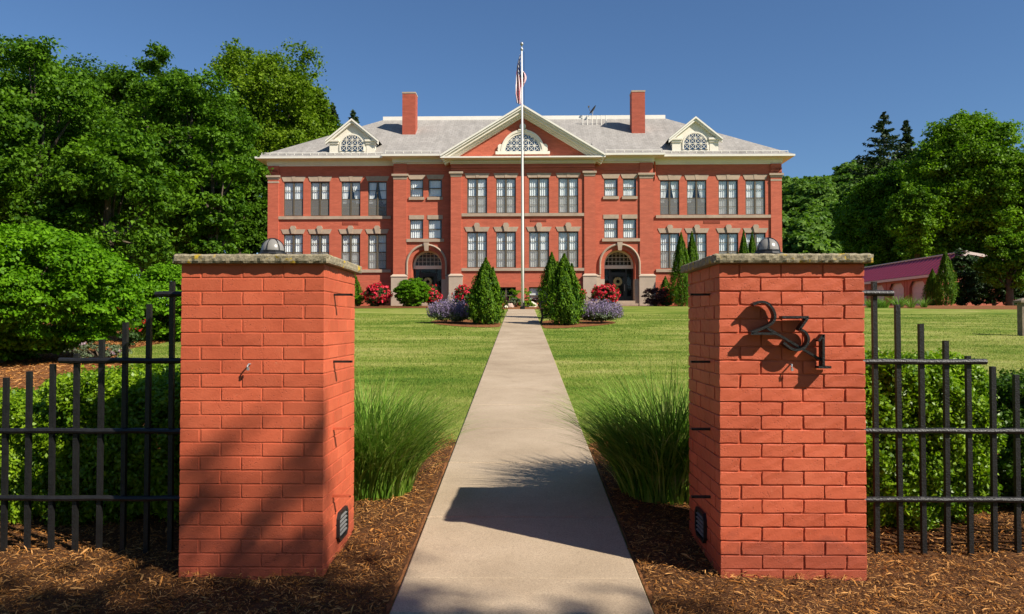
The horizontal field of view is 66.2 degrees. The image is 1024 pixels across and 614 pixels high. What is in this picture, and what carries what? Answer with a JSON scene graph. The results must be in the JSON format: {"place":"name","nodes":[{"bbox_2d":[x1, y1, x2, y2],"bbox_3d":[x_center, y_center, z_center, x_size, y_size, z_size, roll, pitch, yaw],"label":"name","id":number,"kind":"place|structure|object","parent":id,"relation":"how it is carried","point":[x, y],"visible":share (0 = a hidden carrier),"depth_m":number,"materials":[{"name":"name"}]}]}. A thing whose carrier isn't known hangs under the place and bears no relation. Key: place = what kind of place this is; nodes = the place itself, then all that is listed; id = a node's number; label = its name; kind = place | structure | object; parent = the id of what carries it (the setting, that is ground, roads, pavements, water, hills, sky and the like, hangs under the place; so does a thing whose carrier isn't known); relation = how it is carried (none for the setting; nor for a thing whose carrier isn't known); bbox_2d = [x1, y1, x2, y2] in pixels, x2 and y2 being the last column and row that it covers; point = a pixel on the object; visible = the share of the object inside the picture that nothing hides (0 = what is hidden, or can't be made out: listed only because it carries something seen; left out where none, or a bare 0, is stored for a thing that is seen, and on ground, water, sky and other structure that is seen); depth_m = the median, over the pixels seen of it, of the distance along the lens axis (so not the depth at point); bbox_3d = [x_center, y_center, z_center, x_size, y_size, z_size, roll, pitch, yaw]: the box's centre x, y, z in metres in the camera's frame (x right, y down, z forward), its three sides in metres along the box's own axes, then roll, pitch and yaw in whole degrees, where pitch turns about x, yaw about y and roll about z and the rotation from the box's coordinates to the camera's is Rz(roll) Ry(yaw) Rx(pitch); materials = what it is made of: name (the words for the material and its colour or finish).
{"place":"outdoors","nodes":[
{"label":"outdoors","id":0,"kind":"place"},
{"bbox_2d":[0,306,520,613],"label":"mulch ground","id":1,"kind":"structure","parent":0,"point":[45,375],"depth_m":12.52,"materials":[{"name":"brown wood"}]},
{"bbox_2d":[0,74,47,225],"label":"maple tree","id":2,"kind":"object","parent":1,"relation":"on","point":[17,126],"visible":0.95,"depth_m":24.32,"materials":[{"name":"green plant"}]},
{"bbox_2d":[0,385,93,524],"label":"boxwood hedge","id":3,"kind":"object","parent":1,"relation":"on","point":[16,445],"visible":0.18,"depth_m":4.74,"materials":[{"name":"green plant"}]},
{"bbox_2d":[0,220,151,362],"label":"burning bush","id":4,"kind":"object","parent":1,"relation":"on","point":[76,260],"visible":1,"depth_m":13.00,"materials":[{"name":"green plant"}]},
{"bbox_2d":[0,33,154,235],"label":"maple tree","id":5,"kind":"object","parent":1,"relation":"on","point":[44,84],"visible":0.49,"depth_m":26.63,"materials":[{"name":"green plant"}]},
{"bbox_2d":[0,336,168,390],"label":"mulch","id":6,"kind":"object","parent":1,"relation":"on","point":[58,365],"visible":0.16,"depth_m":12.95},
{"bbox_2d":[1,50,171,248],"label":"maple tree","id":7,"kind":"object","parent":1,"relation":"on","point":[50,124],"visible":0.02,"depth_m":51.19,"materials":[{"name":"green plant"}]},
{"bbox_2d":[0,281,181,552],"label":"iron fence","id":8,"kind":"object","parent":1,"relation":"on","point":[100,431],"visible":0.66,"depth_m":4.23,"materials":[{"name":"black metal"}]},
{"bbox_2d":[64,342,132,363],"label":"pink flowers","id":9,"kind":"object","parent":1,"relation":"on","point":[109,352],"visible":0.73,"depth_m":13.25,"materials":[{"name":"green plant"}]},
{"bbox_2d":[17,357,180,526],"bbox_3d":[-2.284,0.879,5.226,1.547,1.090,1.364,0,-1,1],"label":"boxwood hedge","id":10,"kind":"object","parent":1,"relation":"on","point":[112,419],"visible":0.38,"depth_m":4.68,"materials":[{"name":"green plant"}]},
{"bbox_2d":[7,116,215,278],"bbox_3d":[-12.990,-2.707,25.539,5.769,6.825,5.307,0,-1,18],"label":"maple tree","id":11,"kind":"object","parent":1,"relation":"on","point":[97,175],"visible":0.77,"depth_m":24.55,"materials":[{"name":"green plant"}]},
{"bbox_2d":[88,39,196,276],"bbox_3d":[-15.683,-5.399,33.512,5.300,11.544,4.858,1,-2,-41],"label":"maple tree","id":12,"kind":"object","parent":1,"relation":"on","point":[114,79],"visible":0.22,"depth_m":32.82,"materials":[{"name":"green plant"}]},
{"bbox_2d":[130,261,181,340],"bbox_3d":[-7.886,-0.130,18.306,2.470,1.948,2.584,0,-1,1],"label":"burning bush","id":13,"kind":"object","parent":1,"relation":"on","point":[156,277],"visible":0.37,"depth_m":17.66,"materials":[{"name":"green plant"}]},
{"bbox_2d":[106,65,273,258],"bbox_3d":[-13.195,-4.545,31.290,5.926,9.991,5.408,-1,-2,42],"label":"maple tree","id":14,"kind":"object","parent":1,"relation":"on","point":[176,84],"visible":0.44,"depth_m":30.65,"materials":[{"name":"green plant"}]},
{"bbox_2d":[170,126,256,264],"bbox_3d":[-11.102,-3.096,29.219,2.961,7.257,2.519,-1,-2,44],"label":"maple tree","id":15,"kind":"object","parent":1,"relation":"on","point":[217,231],"visible":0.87,"depth_m":28.89,"materials":[{"name":"green plant"}]},
{"bbox_2d":[361,281,392,305],"bbox_3d":[-7.667,-0.716,44.716,1.898,1.503,1.711,0,-1,1],"label":"rose bush","id":16,"kind":"object","parent":1,"relation":"on","point":[378,294],"visible":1,"depth_m":44.36,"materials":[{"name":"red plant"}]},
{"bbox_2d":[393,277,431,305],"bbox_3d":[-5.636,-0.823,44.332,2.228,1.737,2.085,0,-1,1],"label":"round bush","id":17,"kind":"object","parent":1,"relation":"on","point":[409,292],"visible":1,"depth_m":43.84,"materials":[{"name":"green plant"}]},
{"bbox_2d":[451,284,470,304],"bbox_3d":[-2.809,-0.654,45.327,1.443,1.349,1.249,0,-1,1],"label":"rose bush","id":18,"kind":"object","parent":1,"relation":"on","point":[461,291],"visible":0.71,"depth_m":45.04,"materials":[{"name":"red plant"}]},
{"bbox_2d":[431,319,500,326],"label":"mulch ground","id":19,"kind":"structure","parent":0,"point":[466,323],"depth_m":23.74,"materials":[{"name":"brown wood"}]},
{"bbox_2d":[426,298,469,321],"bbox_3d":[-1.885,0.098,24.633,1.640,0.758,1.080,0,-1,1],"label":"catmint","id":20,"kind":"object","parent":19,"relation":"on","point":[453,311],"visible":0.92,"depth_m":24.37,"materials":[{"name":"purple plant"}]},
{"bbox_2d":[464,257,511,323],"bbox_3d":[-0.812,-0.472,23.944,1.333,2.107,1.522,-1,-2,41],"label":"arborvitae","id":21,"kind":"object","parent":19,"relation":"on","point":[485,303],"visible":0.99,"depth_m":23.70,"materials":[{"name":"green plant"}]},
{"bbox_2d":[0,433,1023,613],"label":"mulch","id":22,"kind":"object","parent":0,"point":[934,575],"visible":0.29,"depth_m":3.82,"materials":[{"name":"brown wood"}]},
{"bbox_2d":[172,254,361,579],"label":"brick gate pier","id":23,"kind":"structure","parent":22,"relation":"on","point":[266,486],"depth_m":3.89,"materials":[{"name":"brick"}]},
{"bbox_2d":[258,238,286,254],"bbox_3d":[-1.297,-0.313,4.259,0.156,0.123,0.156,0,-1,1],"label":"dome lamp","id":24,"kind":"object","parent":23,"relation":"on","point":[272,246],"visible":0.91,"depth_m":4.21,"materials":[{"name":"silver"}]},
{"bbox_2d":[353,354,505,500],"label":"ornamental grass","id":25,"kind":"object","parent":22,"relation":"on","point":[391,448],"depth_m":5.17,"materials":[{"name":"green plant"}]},
{"bbox_2d":[0,0,1023,305],"label":"sky","id":26,"kind":"structure","parent":0,"point":[811,80],"materials":[{"name":"blue"}]},
{"bbox_2d":[118,306,1023,613],"bbox_3d":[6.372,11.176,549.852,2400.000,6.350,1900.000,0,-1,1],"label":"lawn","id":27,"kind":"structure","parent":0,"point":[678,330],"depth_m":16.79,"materials":[{"name":"green plant"}]},
{"bbox_2d":[153,67,275,286],"bbox_3d":[-26.892,-9.632,64.802,14.831,19.608,12.185,0,-1,1],"label":"maple tree","id":28,"kind":"object","parent":27,"relation":"on","point":[231,107],"visible":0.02,"depth_m":63.87,"materials":[{"name":"green plant"}]},
{"bbox_2d":[229,155,262,253],"bbox_3d":[-21.734,-6.158,62.469,3.684,12.624,3.454,1,-1,-27],"label":"maple tree","id":29,"kind":"object","parent":27,"relation":"on","point":[249,231],"visible":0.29,"depth_m":62.35,"materials":[{"name":"green plant"}]},
{"bbox_2d":[225,143,267,253],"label":"maple tree","id":30,"kind":"object","parent":27,"relation":"on","point":[260,237],"visible":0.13,"depth_m":73.46,"materials":[{"name":"green plant"}]},
{"bbox_2d":[203,37,335,193],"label":"ash tree","id":31,"kind":"object","parent":27,"relation":"on","point":[262,93],"visible":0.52,"depth_m":73.53,"materials":[{"name":"green plant"}]},
{"bbox_2d":[277,79,342,138],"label":"ash tree","id":32,"kind":"object","parent":27,"relation":"on","point":[332,118],"visible":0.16,"depth_m":79.66,"materials":[{"name":"green plant"}]},
{"bbox_2d":[390,309,653,613],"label":"front walk","id":33,"kind":"structure","parent":27,"relation":"on","point":[520,519],"depth_m":4.83,"materials":[{"name":"concrete"}]},
{"bbox_2d":[255,90,794,305],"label":"school building","id":34,"kind":"structure","parent":27,"relation":"on","point":[391,202],"depth_m":47.77,"materials":[{"name":"brick"}]},
{"bbox_2d":[284,182,302,215],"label":"window","id":35,"kind":"structure","parent":34,"relation":"in","point":[294,190],"depth_m":48.58,"materials":[{"name":"glass"}]},
{"bbox_2d":[284,234,302,253],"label":"window","id":36,"kind":"structure","parent":34,"relation":"in","point":[293,244],"depth_m":48.51,"materials":[{"name":"glass"}]},
{"bbox_2d":[310,234,328,253],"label":"window","id":37,"kind":"structure","parent":34,"relation":"in","point":[320,244],"depth_m":48.48,"materials":[{"name":"white glass"}]},
{"bbox_2d":[311,182,329,215],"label":"window","id":38,"kind":"structure","parent":34,"relation":"in","point":[315,186],"depth_m":48.55,"materials":[{"name":"glass"}]},
{"bbox_2d":[341,182,359,215],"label":"window","id":39,"kind":"structure","parent":34,"relation":"in","point":[346,186],"depth_m":48.50,"materials":[{"name":"brown metal"}]},
{"bbox_2d":[341,234,359,264],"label":"window","id":40,"kind":"structure","parent":34,"relation":"in","point":[350,243],"depth_m":48.43,"materials":[{"name":"brown metal"}]},
{"bbox_2d":[339,134,364,150],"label":"dormer window","id":41,"kind":"structure","parent":34,"relation":"in","point":[350,142],"depth_m":48.32,"materials":[{"name":"beige paint"}]},
{"bbox_2d":[368,182,386,215],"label":"window","id":42,"kind":"structure","parent":34,"relation":"in","point":[371,185],"depth_m":48.45,"materials":[{"name":"grey glass"}]},
{"bbox_2d":[368,234,386,268],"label":"window","id":43,"kind":"structure","parent":34,"relation":"in","point":[373,252],"depth_m":48.38,"materials":[{"name":"grey glass"}]},
{"bbox_2d":[410,220,422,238],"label":"window","id":44,"kind":"structure","parent":34,"relation":"in","point":[416,229],"depth_m":47.86,"materials":[{"name":"glass"}]},
{"bbox_2d":[428,180,441,196],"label":"window","id":45,"kind":"structure","parent":34,"relation":"in","point":[435,188],"depth_m":47.89,"materials":[{"name":"glass"}]},
{"bbox_2d":[428,220,441,238],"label":"window","id":46,"kind":"structure","parent":34,"relation":"in","point":[434,229],"depth_m":47.83,"materials":[{"name":"brown metal"}]},
{"bbox_2d":[467,178,486,212],"bbox_3d":[-2.097,-6.685,47.335,1.210,2.120,0.137,0,-1,1],"label":"window","id":47,"kind":"structure","parent":34,"relation":"in","point":[476,189],"depth_m":47.36,"materials":[{"name":"grey glass"}]},
{"bbox_2d":[467,232,486,267],"bbox_3d":[-2.097,-3.426,47.259,1.210,2.160,0.136,0,-1,1],"label":"window","id":48,"kind":"structure","parent":34,"relation":"in","point":[476,241],"depth_m":47.30,"materials":[{"name":"grey glass"}]},
{"bbox_2d":[496,178,515,212],"bbox_3d":[-0.358,-6.686,47.295,1.190,2.120,0.138,0,-1,1],"label":"window","id":49,"kind":"structure","parent":34,"relation":"in","point":[505,196],"depth_m":47.33,"materials":[{"name":"glass"}]},
{"bbox_2d":[496,232,515,267],"bbox_3d":[-0.358,-3.427,47.220,1.190,2.160,0.138,0,-1,1],"label":"window","id":50,"kind":"structure","parent":34,"relation":"in","point":[505,241],"depth_m":47.25,"materials":[{"name":"glass"}]},
{"bbox_2d":[496,123,549,154],"bbox_3d":[0.644,-10.095,47.177,3.260,1.850,0.210,0,-1,1],"label":"pediment window","id":51,"kind":"structure","parent":34,"relation":"in","point":[532,143],"depth_m":47.18,"materials":[{"name":"beige paint"}]},
{"bbox_2d":[529,178,548,212],"bbox_3d":[1.622,-6.687,47.250,1.210,2.120,0.138,0,-1,1],"label":"window","id":52,"kind":"structure","parent":34,"relation":"in","point":[542,196],"depth_m":47.28,"materials":[{"name":"glass"}]},
{"bbox_2d":[529,232,548,267],"bbox_3d":[1.622,-3.428,47.174,1.210,2.160,0.138,0,-1,1],"label":"window","id":53,"kind":"structure","parent":34,"relation":"in","point":[538,241],"depth_m":47.20,"materials":[{"name":"brown metal"}]},
{"bbox_2d":[558,178,577,212],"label":"window","id":54,"kind":"structure","parent":34,"relation":"in","point":[567,187],"depth_m":47.24,"materials":[{"name":"grey glass"}]},
{"bbox_2d":[558,232,577,267],"bbox_3d":[3.376,-3.429,47.134,1.200,2.160,0.138,0,-1,1],"label":"window","id":55,"kind":"structure","parent":34,"relation":"in","point":[567,241],"depth_m":47.17,"materials":[{"name":"white metal"}]},
{"bbox_2d":[604,179,617,195],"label":"window","id":56,"kind":"structure","parent":34,"relation":"in","point":[610,187],"depth_m":47.64,"materials":[{"name":"white glass"}]},
{"bbox_2d":[604,219,617,237],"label":"window","id":57,"kind":"structure","parent":34,"relation":"in","point":[610,228],"depth_m":47.58,"materials":[{"name":"white metal"}]},
{"bbox_2d":[623,219,635,237],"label":"window","id":58,"kind":"structure","parent":34,"relation":"in","point":[628,224],"depth_m":47.56,"materials":[{"name":"glass"}]},
{"bbox_2d":[660,180,678,214],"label":"window","id":59,"kind":"structure","parent":34,"relation":"in","point":[663,185],"depth_m":48.03,"materials":[{"name":"glass"}]},
{"bbox_2d":[660,233,678,268],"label":"window","id":60,"kind":"structure","parent":34,"relation":"in","point":[664,242],"depth_m":47.97,"materials":[{"name":"grey glass"}]},
{"bbox_2d":[682,132,707,149],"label":"dormer window","id":61,"kind":"structure","parent":34,"relation":"in","point":[693,140],"depth_m":47.83,"materials":[{"name":"beige paint"}]},
{"bbox_2d":[687,180,705,214],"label":"window","id":62,"kind":"structure","parent":34,"relation":"in","point":[690,185],"depth_m":48.00,"materials":[{"name":"white metal"}]},
{"bbox_2d":[687,233,706,258],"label":"window","id":63,"kind":"structure","parent":34,"relation":"in","point":[700,242],"depth_m":47.92,"materials":[{"name":"glass"}]},
{"bbox_2d":[718,180,737,214],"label":"window","id":64,"kind":"structure","parent":34,"relation":"in","point":[731,198],"depth_m":47.96,"materials":[{"name":"glass"}]},
{"bbox_2d":[719,233,737,253],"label":"window","id":65,"kind":"structure","parent":34,"relation":"in","point":[728,242],"depth_m":47.90,"materials":[{"name":"grey glass"}]},
{"bbox_2d":[745,180,764,214],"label":"window","id":66,"kind":"structure","parent":34,"relation":"in","point":[753,199],"depth_m":47.92,"materials":[{"name":"grey glass"}]},
{"bbox_2d":[536,252,561,317],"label":"arborvitae","id":67,"kind":"object","parent":27,"relation":"on","point":[551,265],"visible":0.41,"depth_m":27.06,"materials":[{"name":"green plant"}]},
{"bbox_2d":[668,232,690,305],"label":"arborvitae","id":68,"kind":"object","parent":27,"relation":"on","point":[681,257],"visible":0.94,"depth_m":44.12,"materials":[{"name":"green plant"}]},
{"bbox_2d":[830,159,909,266],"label":"maple tree","id":69,"kind":"object","parent":27,"relation":"on","point":[856,216],"visible":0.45,"depth_m":101.80,"materials":[{"name":"green plant"}]},
{"bbox_2d":[843,111,912,188],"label":"spruce tree","id":70,"kind":"object","parent":27,"relation":"on","point":[884,149],"visible":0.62,"depth_m":111.53,"materials":[{"name":"green plant"}]},
{"bbox_2d":[891,120,916,162],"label":"spruce tree","id":71,"kind":"object","parent":27,"relation":"on","point":[907,137],"visible":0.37,"depth_m":117.54,"materials":[{"name":"green plant"}]},
{"bbox_2d":[882,180,954,260],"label":"maple tree","id":72,"kind":"object","parent":27,"relation":"on","point":[916,216],"visible":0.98,"depth_m":91.80,"materials":[{"name":"green plant"}]},
{"bbox_2d":[858,176,1006,264],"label":"maple tree","id":73,"kind":"object","parent":27,"relation":"on","point":[884,241],"visible":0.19,"depth_m":93.73,"materials":[{"name":"green plant"}]},
{"bbox_2d":[889,109,1023,254],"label":"maple tree","id":74,"kind":"object","parent":27,"relation":"on","point":[963,149],"visible":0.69,"depth_m":92.38,"materials":[{"name":"green plant"}]},
{"bbox_2d":[968,143,1023,239],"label":"maple tree","id":75,"kind":"object","parent":27,"relation":"on","point":[1009,192],"visible":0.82,"depth_m":89.16,"materials":[{"name":"green plant"}]},
{"bbox_2d":[1013,298,1023,335],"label":"stone post","id":76,"kind":"object","parent":27,"relation":"on","point":[1020,317],"visible":0.91,"depth_m":19.32,"materials":[{"name":"beige stone"}]},
{"bbox_2d":[541,320,614,327],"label":"mulch ground","id":77,"kind":"structure","parent":0,"point":[545,324],"depth_m":23.69,"materials":[{"name":"brown wood"}]},
{"bbox_2d":[541,253,589,324],"bbox_3d":[1.600,-0.520,23.605,1.483,2.226,1.460,0,-1,1],"label":"arborvitae","id":78,"kind":"object","parent":77,"relation":"on","point":[565,282],"visible":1,"depth_m":23.36,"materials":[{"name":"green plant"}]},
{"bbox_2d":[580,299,624,321],"bbox_3d":[2.684,0.087,24.341,1.639,0.791,1.127,0,-1,1],"label":"catmint","id":79,"kind":"object","parent":77,"relation":"on","point":[601,313],"visible":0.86,"depth_m":24.14,"materials":[{"name":"purple plant"}]},
{"bbox_2d":[588,442,658,613],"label":"mulch ground","id":80,"kind":"structure","parent":0,"point":[648,591],"depth_m":4.31,"materials":[{"name":"brown wood"}]},
{"bbox_2d":[680,253,873,580],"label":"brick gate pier","id":81,"kind":"structure","parent":80,"relation":"on","point":[777,463],"depth_m":3.86,"materials":[{"name":"brick"}]},
{"bbox_2d":[754,237,782,253],"bbox_3d":[1.378,-0.314,4.228,0.156,0.123,0.156,0,-1,1],"label":"dome lamp","id":82,"kind":"object","parent":81,"relation":"on","point":[768,245],"visible":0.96,"depth_m":4.18,"materials":[{"name":"silver"}]},
{"bbox_2d":[748,301,831,368],"bbox_3d":[1.350,0.134,3.833,0.386,0.329,0.068,0,-1,1],"label":"house number","id":83,"kind":"object","parent":81,"relation":"attached to","point":[820,338],"visible":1,"depth_m":3.80,"materials":[{"name":"black metal"}]},
{"bbox_2d":[590,449,1023,613],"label":"mulch soil","id":84,"kind":"structure","parent":80,"relation":"on","point":[639,508],"depth_m":3.86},
{"bbox_2d":[517,341,697,505],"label":"ornamental grass","id":85,"kind":"object","parent":84,"relation":"on","point":[644,452],"depth_m":5.09,"materials":[{"name":"green plant"}]},
{"bbox_2d":[863,346,1008,531],"bbox_3d":[2.347,0.832,5.076,1.262,1.174,1.214,0,-1,1],"label":"boxwood hedge","id":86,"kind":"object","parent":80,"relation":"on","point":[934,442],"visible":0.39,"depth_m":4.60,"materials":[{"name":"green plant"}]},
{"bbox_2d":[863,282,1023,555],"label":"iron fence","id":87,"kind":"object","parent":80,"relation":"on","point":[946,431],"visible":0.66,"depth_m":4.18,"materials":[{"name":"black metal"}]},
{"bbox_2d":[951,367,1023,509],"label":"boxwood hedge","id":88,"kind":"object","parent":80,"relation":"on","point":[1005,460],"visible":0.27,"depth_m":4.92,"materials":[{"name":"green plant"}]},
{"bbox_2d":[864,306,1016,308],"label":"mulch ground","id":89,"kind":"structure","parent":0,"point":[970,307],"depth_m":39.33,"materials":[{"name":"brown wood"}]},
{"bbox_2d":[921,268,942,305],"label":"arborvitae","id":90,"kind":"object","parent":89,"relation":"on","point":[928,286],"visible":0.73,"depth_m":49.59,"materials":[{"name":"green plant"}]},
{"bbox_2d":[862,250,1015,305],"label":"garage","id":91,"kind":"structure","parent":89,"relation":"on","point":[905,278],"depth_m":63.48,"materials":[{"name":"red"}]},
{"bbox_2d":[912,281,925,305],"bbox_3d":[31.660,-1.069,60.933,0.015,1.920,2.400,0,-1,-1],"label":"garage door","id":92,"kind":"structure","parent":91,"relation":"in","point":[917,286],"depth_m":61.31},
{"bbox_2d":[932,249,959,305],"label":"arborvitae","id":93,"kind":"object","parent":89,"relation":"on","point":[948,271],"visible":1,"depth_m":48.52,"materials":[{"name":"green plant"}]},
{"bbox_2d":[943,248,980,305],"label":"dark evergreen","id":94,"kind":"object","parent":89,"relation":"on","point":[958,260],"visible":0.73,"depth_m":52.45,"materials":[{"name":"green plant"}]},
{"bbox_2d":[956,255,992,305],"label":"dark evergreen","id":95,"kind":"object","parent":89,"relation":"on","point":[978,299],"visible":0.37,"depth_m":52.79,"materials":[{"name":"green plant"}]},
{"bbox_2d":[970,225,1023,305],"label":"maple tree","id":96,"kind":"object","parent":89,"relation":"on","point":[999,263],"visible":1,"depth_m":49.45,"materials":[{"name":"green plant"}]},
{"bbox_2d":[977,278,1017,305],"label":"dark evergreen","id":97,"kind":"object","parent":89,"relation":"on","point":[994,294],"visible":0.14,"depth_m":52.81,"materials":[{"name":"green plant"}]},
{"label":"mulch ground","id":98,"kind":"structure","parent":0,"visible":0},
{"bbox_2d":[520,42,524,308],"bbox_3d":[0.462,-5.756,34.635,0.214,11.935,0.230,0,-1,1],"label":"flagpole","id":99,"kind":"object","parent":98,"relation":"on","point":[522,234],"visible":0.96,"depth_m":34.57,"materials":[{"name":"white metal"}]},
{"bbox_2d":[515,54,526,104],"bbox_3d":[0.402,-10.057,34.726,0.528,2.238,0.180,0,-1,-19],"label":"flag","id":100,"kind":"object","parent":99,"relation":"hanging from","point":[518,87],"visible":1,"depth_m":34.70,"materials":[{"name":"fabric"}]},
{"bbox_2d":[588,283,620,303],"bbox_3d":[5.281,-0.666,44.831,1.888,1.394,1.568,0,-1,1],"label":"rose bush","id":101,"kind":"object","parent":98,"relation":"on","point":[607,291],"visible":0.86,"depth_m":44.52,"materials":[{"name":"red plant"}]},
{"bbox_2d":[641,287,666,305],"bbox_3d":[8.216,-0.563,45.285,1.473,1.163,1.350,-1,-2,33],"label":"purple bush","id":102,"kind":"object","parent":98,"relation":"on","point":[660,295],"visible":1,"depth_m":45.08,"materials":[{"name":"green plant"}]},
{"bbox_2d":[682,231,698,303],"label":"arborvitae","id":103,"kind":"object","parent":98,"relation":"on","point":[693,254],"visible":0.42,"depth_m":46.00,"materials":[{"name":"green plant"}]},
{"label":"hill","id":104,"kind":"structure","parent":0,"visible":0},
{"bbox_2d":[782,143,1022,266],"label":"hillside forest","id":105,"kind":"object","parent":104,"relation":"on","point":[808,225],"visible":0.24,"depth_m":167.63,"materials":[{"name":"green plant"}]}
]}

